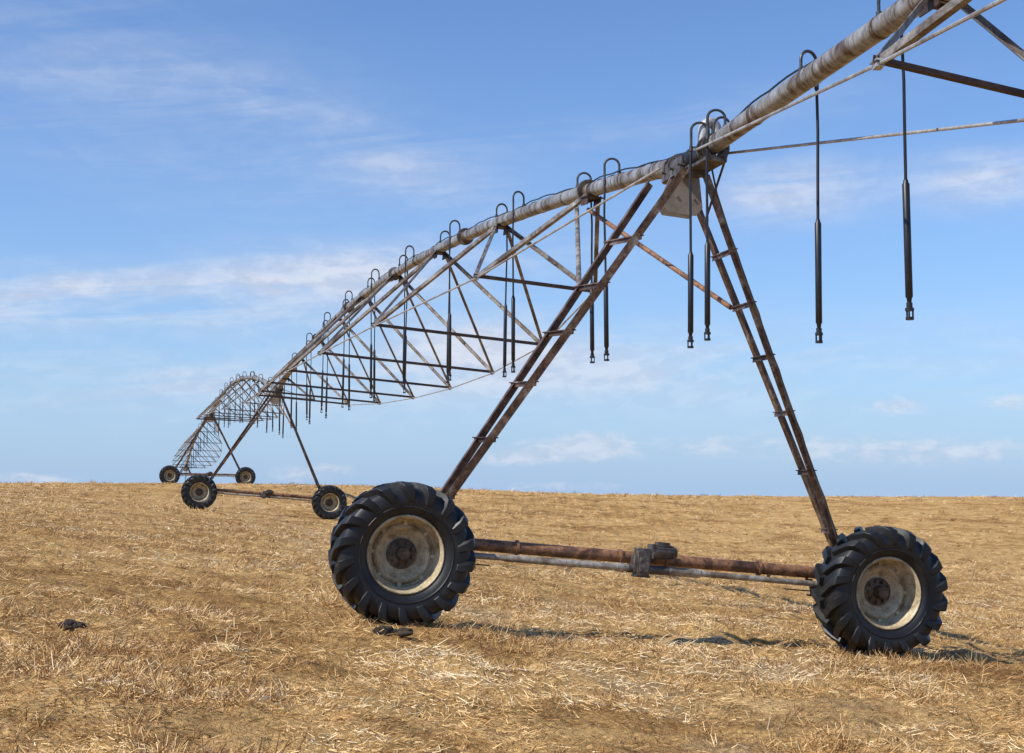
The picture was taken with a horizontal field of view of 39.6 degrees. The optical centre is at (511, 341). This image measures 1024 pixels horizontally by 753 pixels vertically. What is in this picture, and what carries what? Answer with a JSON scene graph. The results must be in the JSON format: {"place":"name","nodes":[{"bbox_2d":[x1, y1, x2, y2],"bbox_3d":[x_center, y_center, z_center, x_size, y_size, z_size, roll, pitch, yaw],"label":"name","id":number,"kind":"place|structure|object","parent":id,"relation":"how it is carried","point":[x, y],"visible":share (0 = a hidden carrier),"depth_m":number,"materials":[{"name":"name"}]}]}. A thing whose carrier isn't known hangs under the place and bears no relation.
{"place":"outdoors","nodes":[
{"label":"outdoors","id":0,"kind":"place"},
{"bbox_2d":[0,479,1023,752],"bbox_3d":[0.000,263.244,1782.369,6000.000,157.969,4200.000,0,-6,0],"label":"ground","id":1,"kind":"structure","parent":0,"point":[662,518],"depth_m":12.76,"materials":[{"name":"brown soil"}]},
{"bbox_2d":[57,619,86,629],"bbox_3d":[-3.155,2.028,10.185,0.186,0.080,0.152,-6,-8,43],"label":"dung clod","id":2,"kind":"object","parent":1,"relation":"on","point":[70,623],"visible":0.98,"depth_m":10.15,"materials":[{"name":"grey soil"}]},
{"bbox_2d":[180,463,190,472],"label":"drive tower","id":3,"kind":"structure","parent":1,"relation":"on","point":[184,469],"depth_m":126.10,"materials":[{"name":"brown metal"}]},
{"bbox_2d":[159,408,255,483],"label":"drive tower","id":4,"kind":"structure","parent":1,"relation":"on","point":[170,474],"depth_m":88.58,"materials":[{"name":"brown metal"}]},
{"bbox_2d":[172,416,221,467],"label":"irrigation span","id":5,"kind":"object","parent":4,"relation":"on","point":[189,455],"visible":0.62,"depth_m":106.59,"materials":[{"name":"metal"}]},
{"bbox_2d":[181,387,346,519],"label":"drive tower","id":6,"kind":"structure","parent":1,"relation":"on","point":[199,491],"depth_m":51.00,"materials":[{"name":"brown metal"}]},
{"bbox_2d":[196,375,282,421],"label":"irrigation span","id":7,"kind":"object","parent":6,"relation":"on","point":[214,404],"visible":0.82,"depth_m":65.85,"materials":[{"name":"metal"}]},
{"bbox_2d":[224,383,227,426],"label":"sprinkler drop","id":8,"kind":"object","parent":7,"relation":"hanging from","point":[224,404],"visible":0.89,"depth_m":75.65,"materials":[{"name":"black plastic"}]},
{"bbox_2d":[234,374,239,420],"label":"sprinkler drop","id":9,"kind":"object","parent":7,"relation":"hanging from","point":[235,401],"visible":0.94,"depth_m":68.17,"materials":[{"name":"black plastic"}]},
{"bbox_2d":[242,371,246,422],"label":"sprinkler drop","id":10,"kind":"object","parent":7,"relation":"hanging from","point":[242,399],"visible":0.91,"depth_m":64.37,"materials":[{"name":"black plastic"}]},
{"bbox_2d":[249,371,253,421],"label":"sprinkler drop","id":11,"kind":"object","parent":7,"relation":"hanging from","point":[250,406],"visible":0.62,"depth_m":60.60,"materials":[{"name":"black plastic"}]},
{"bbox_2d":[257,374,262,427],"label":"sprinkler drop","id":12,"kind":"object","parent":7,"relation":"hanging from","point":[258,397],"visible":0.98,"depth_m":56.87,"materials":[{"name":"black plastic"}]},
{"bbox_2d":[266,380,268,431],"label":"sprinkler drop","id":13,"kind":"object","parent":7,"relation":"hanging from","point":[267,417],"visible":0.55,"depth_m":53.08,"materials":[{"name":"black plastic"}]},
{"bbox_2d":[268,377,272,431],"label":"sprinkler drop","id":14,"kind":"object","parent":7,"relation":"hanging from","point":[272,413],"visible":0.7,"depth_m":54.53,"materials":[{"name":"black plastic"}]},
{"bbox_2d":[372,625,412,636],"bbox_3d":[-0.924,2.259,11.057,0.323,0.092,0.195,0,-6,0],"label":"dung clod","id":15,"kind":"object","parent":1,"relation":"on","point":[400,632],"visible":0.93,"depth_m":11.01,"materials":[{"name":"grey soil"}]},
{"bbox_2d":[328,116,947,658],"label":"drive tower","id":16,"kind":"structure","parent":1,"relation":"on","point":[402,552],"depth_m":13.17,"materials":[{"name":"metal"}]},
{"bbox_2d":[256,152,683,405],"bbox_3d":[-3.550,0.004,32.312,3.581,2.428,39.318,2,-6,-15],"label":"irrigation span","id":17,"kind":"object","parent":16,"relation":"on","point":[585,192],"visible":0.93,"depth_m":22.55,"materials":[{"name":"grey metal"}]},
{"bbox_2d":[279,377,279,434],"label":"sprinkler drop","id":18,"kind":"object","parent":17,"relation":"hanging from","point":[279,408],"visible":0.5,"depth_m":49.03,"materials":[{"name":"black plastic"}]},
{"bbox_2d":[282,385,284,437],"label":"sprinkler drop","id":19,"kind":"object","parent":17,"relation":"hanging from","point":[283,418],"visible":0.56,"depth_m":50.45,"materials":[{"name":"black plastic"}]},
{"bbox_2d":[290,353,296,427],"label":"sprinkler drop","id":20,"kind":"object","parent":17,"relation":"hanging from","point":[291,400],"visible":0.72,"depth_m":45.28,"materials":[{"name":"black plastic"}]},
{"bbox_2d":[295,367,296,430],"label":"sprinkler drop","id":21,"kind":"object","parent":17,"relation":"hanging from","point":[296,403],"visible":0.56,"depth_m":46.80,"materials":[{"name":"black plastic"}]},
{"bbox_2d":[307,340,310,423],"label":"sprinkler drop","id":22,"kind":"object","parent":17,"relation":"hanging from","point":[309,421],"visible":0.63,"depth_m":43.06,"materials":[{"name":"black plastic"}]},
{"bbox_2d":[306,333,312,419],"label":"sprinkler drop","id":23,"kind":"object","parent":17,"relation":"hanging from","point":[306,383],"visible":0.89,"depth_m":41.54,"materials":[{"name":"black plastic"}]},
{"bbox_2d":[320,312,330,412],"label":"sprinkler drop","id":24,"kind":"object","parent":17,"relation":"hanging from","point":[323,371],"visible":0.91,"depth_m":37.76,"materials":[{"name":"black plastic"}]},
{"bbox_2d":[322,320,328,417],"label":"sprinkler drop","id":25,"kind":"object","parent":17,"relation":"hanging from","point":[326,383],"visible":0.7,"depth_m":39.34,"materials":[{"name":"black plastic"}]},
{"bbox_2d":[342,299,349,409],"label":"sprinkler drop","id":26,"kind":"object","parent":17,"relation":"hanging from","point":[348,367],"visible":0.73,"depth_m":35.56,"materials":[{"name":"black plastic"}]},
{"bbox_2d":[341,290,352,407],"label":"sprinkler drop","id":27,"kind":"object","parent":17,"relation":"hanging from","point":[343,371],"visible":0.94,"depth_m":34.08,"materials":[{"name":"black plastic"}]},
{"bbox_2d":[367,277,375,400],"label":"sprinkler drop","id":28,"kind":"object","parent":17,"relation":"hanging from","point":[374,354],"visible":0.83,"depth_m":31.84,"materials":[{"name":"black plastic"}]},
{"bbox_2d":[369,269,379,397],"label":"sprinkler drop","id":29,"kind":"object","parent":17,"relation":"hanging from","point":[370,393],"visible":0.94,"depth_m":30.32,"materials":[{"name":"black plastic"}]},
{"bbox_2d":[398,255,407,392],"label":"sprinkler drop","id":30,"kind":"object","parent":17,"relation":"hanging from","point":[399,264],"visible":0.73,"depth_m":28.05,"materials":[{"name":"black plastic"}]},
{"bbox_2d":[402,245,414,387],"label":"sprinkler drop","id":31,"kind":"object","parent":17,"relation":"hanging from","point":[404,346],"visible":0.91,"depth_m":26.51,"materials":[{"name":"black plastic"}]},
{"bbox_2d":[439,230,450,382],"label":"sprinkler drop","id":32,"kind":"object","parent":17,"relation":"hanging from","point":[447,370],"visible":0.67,"depth_m":24.23,"materials":[{"name":"black plastic"}]},
{"bbox_2d":[448,220,460,380],"bbox_3d":[-0.924,-0.663,22.843,0.213,2.608,0.062,1,-6,-12],"label":"sprinkler drop","id":33,"kind":"object","parent":17,"relation":"hanging from","point":[449,346],"visible":0.91,"depth_m":22.77,"materials":[{"name":"black plastic"}]},
{"bbox_2d":[495,203,507,376],"bbox_3d":[-0.161,-0.745,20.565,0.213,2.539,0.064,3,-6,-17],"label":"sprinkler drop","id":34,"kind":"object","parent":17,"relation":"hanging from","point":[504,371],"visible":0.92,"depth_m":20.52,"materials":[{"name":"black plastic"}]},
{"bbox_2d":[511,191,524,372],"bbox_3d":[0.084,-0.802,19.050,0.213,2.463,0.062,3,-6,-27],"label":"sprinkler drop","id":35,"kind":"object","parent":17,"relation":"hanging from","point":[513,366],"visible":0.94,"depth_m":18.96,"materials":[{"name":"black plastic"}]},
{"bbox_2d":[576,172,594,362],"bbox_3d":[0.863,-0.876,16.758,0.213,2.282,0.062,0,-6,-4],"label":"sprinkler drop","id":36,"kind":"object","parent":17,"relation":"hanging from","point":[591,315],"visible":0.75,"depth_m":16.68,"materials":[{"name":"black plastic"}]},
{"bbox_2d":[603,158,620,360],"bbox_3d":[1.082,-0.889,15.300,0.213,2.215,0.062,0,-6,-1],"label":"sprinkler drop","id":37,"kind":"object","parent":17,"relation":"hanging from","point":[606,324],"visible":0.91,"depth_m":15.24,"materials":[{"name":"black plastic"}]},
{"bbox_2d":[693,0,1023,154],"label":"irrigation span","id":38,"kind":"object","parent":16,"relation":"on","point":[898,17],"visible":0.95,"depth_m":9.87,"materials":[{"name":"grey metal"}]},
{"bbox_2d":[687,121,709,347],"bbox_3d":[1.700,-0.974,12.921,0.213,2.089,0.062,1,-6,-3],"label":"sprinkler drop","id":39,"kind":"object","parent":38,"relation":"hanging from","point":[690,290],"visible":0.86,"depth_m":12.87,"materials":[{"name":"black plastic"}]},
{"bbox_2d":[704,109,726,340],"bbox_3d":[1.799,-1.036,12.554,0.213,2.077,0.062,1,-6,-6],"label":"sprinkler drop","id":40,"kind":"object","parent":38,"relation":"hanging from","point":[707,332],"visible":0.92,"depth_m":12.50,"materials":[{"name":"black plastic"}]},
{"bbox_2d":[798,50,822,343],"bbox_3d":[2.343,-1.151,11.169,0.213,2.337,0.062,4,-7,-29],"label":"sprinkler drop","id":41,"kind":"object","parent":38,"relation":"hanging from","point":[818,281],"visible":0.79,"depth_m":11.15,"materials":[{"name":"black plastic"}]},
{"bbox_2d":[876,0,913,319],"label":"sprinkler drop","id":42,"kind":"object","parent":38,"relation":"hanging from","point":[907,243],"visible":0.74,"depth_m":9.90,"materials":[{"name":"black plastic"}]},
{"bbox_2d":[0,0,1023,496],"label":"sky","id":43,"kind":"structure","parent":0,"point":[189,189],"materials":[{"name":"blue"}]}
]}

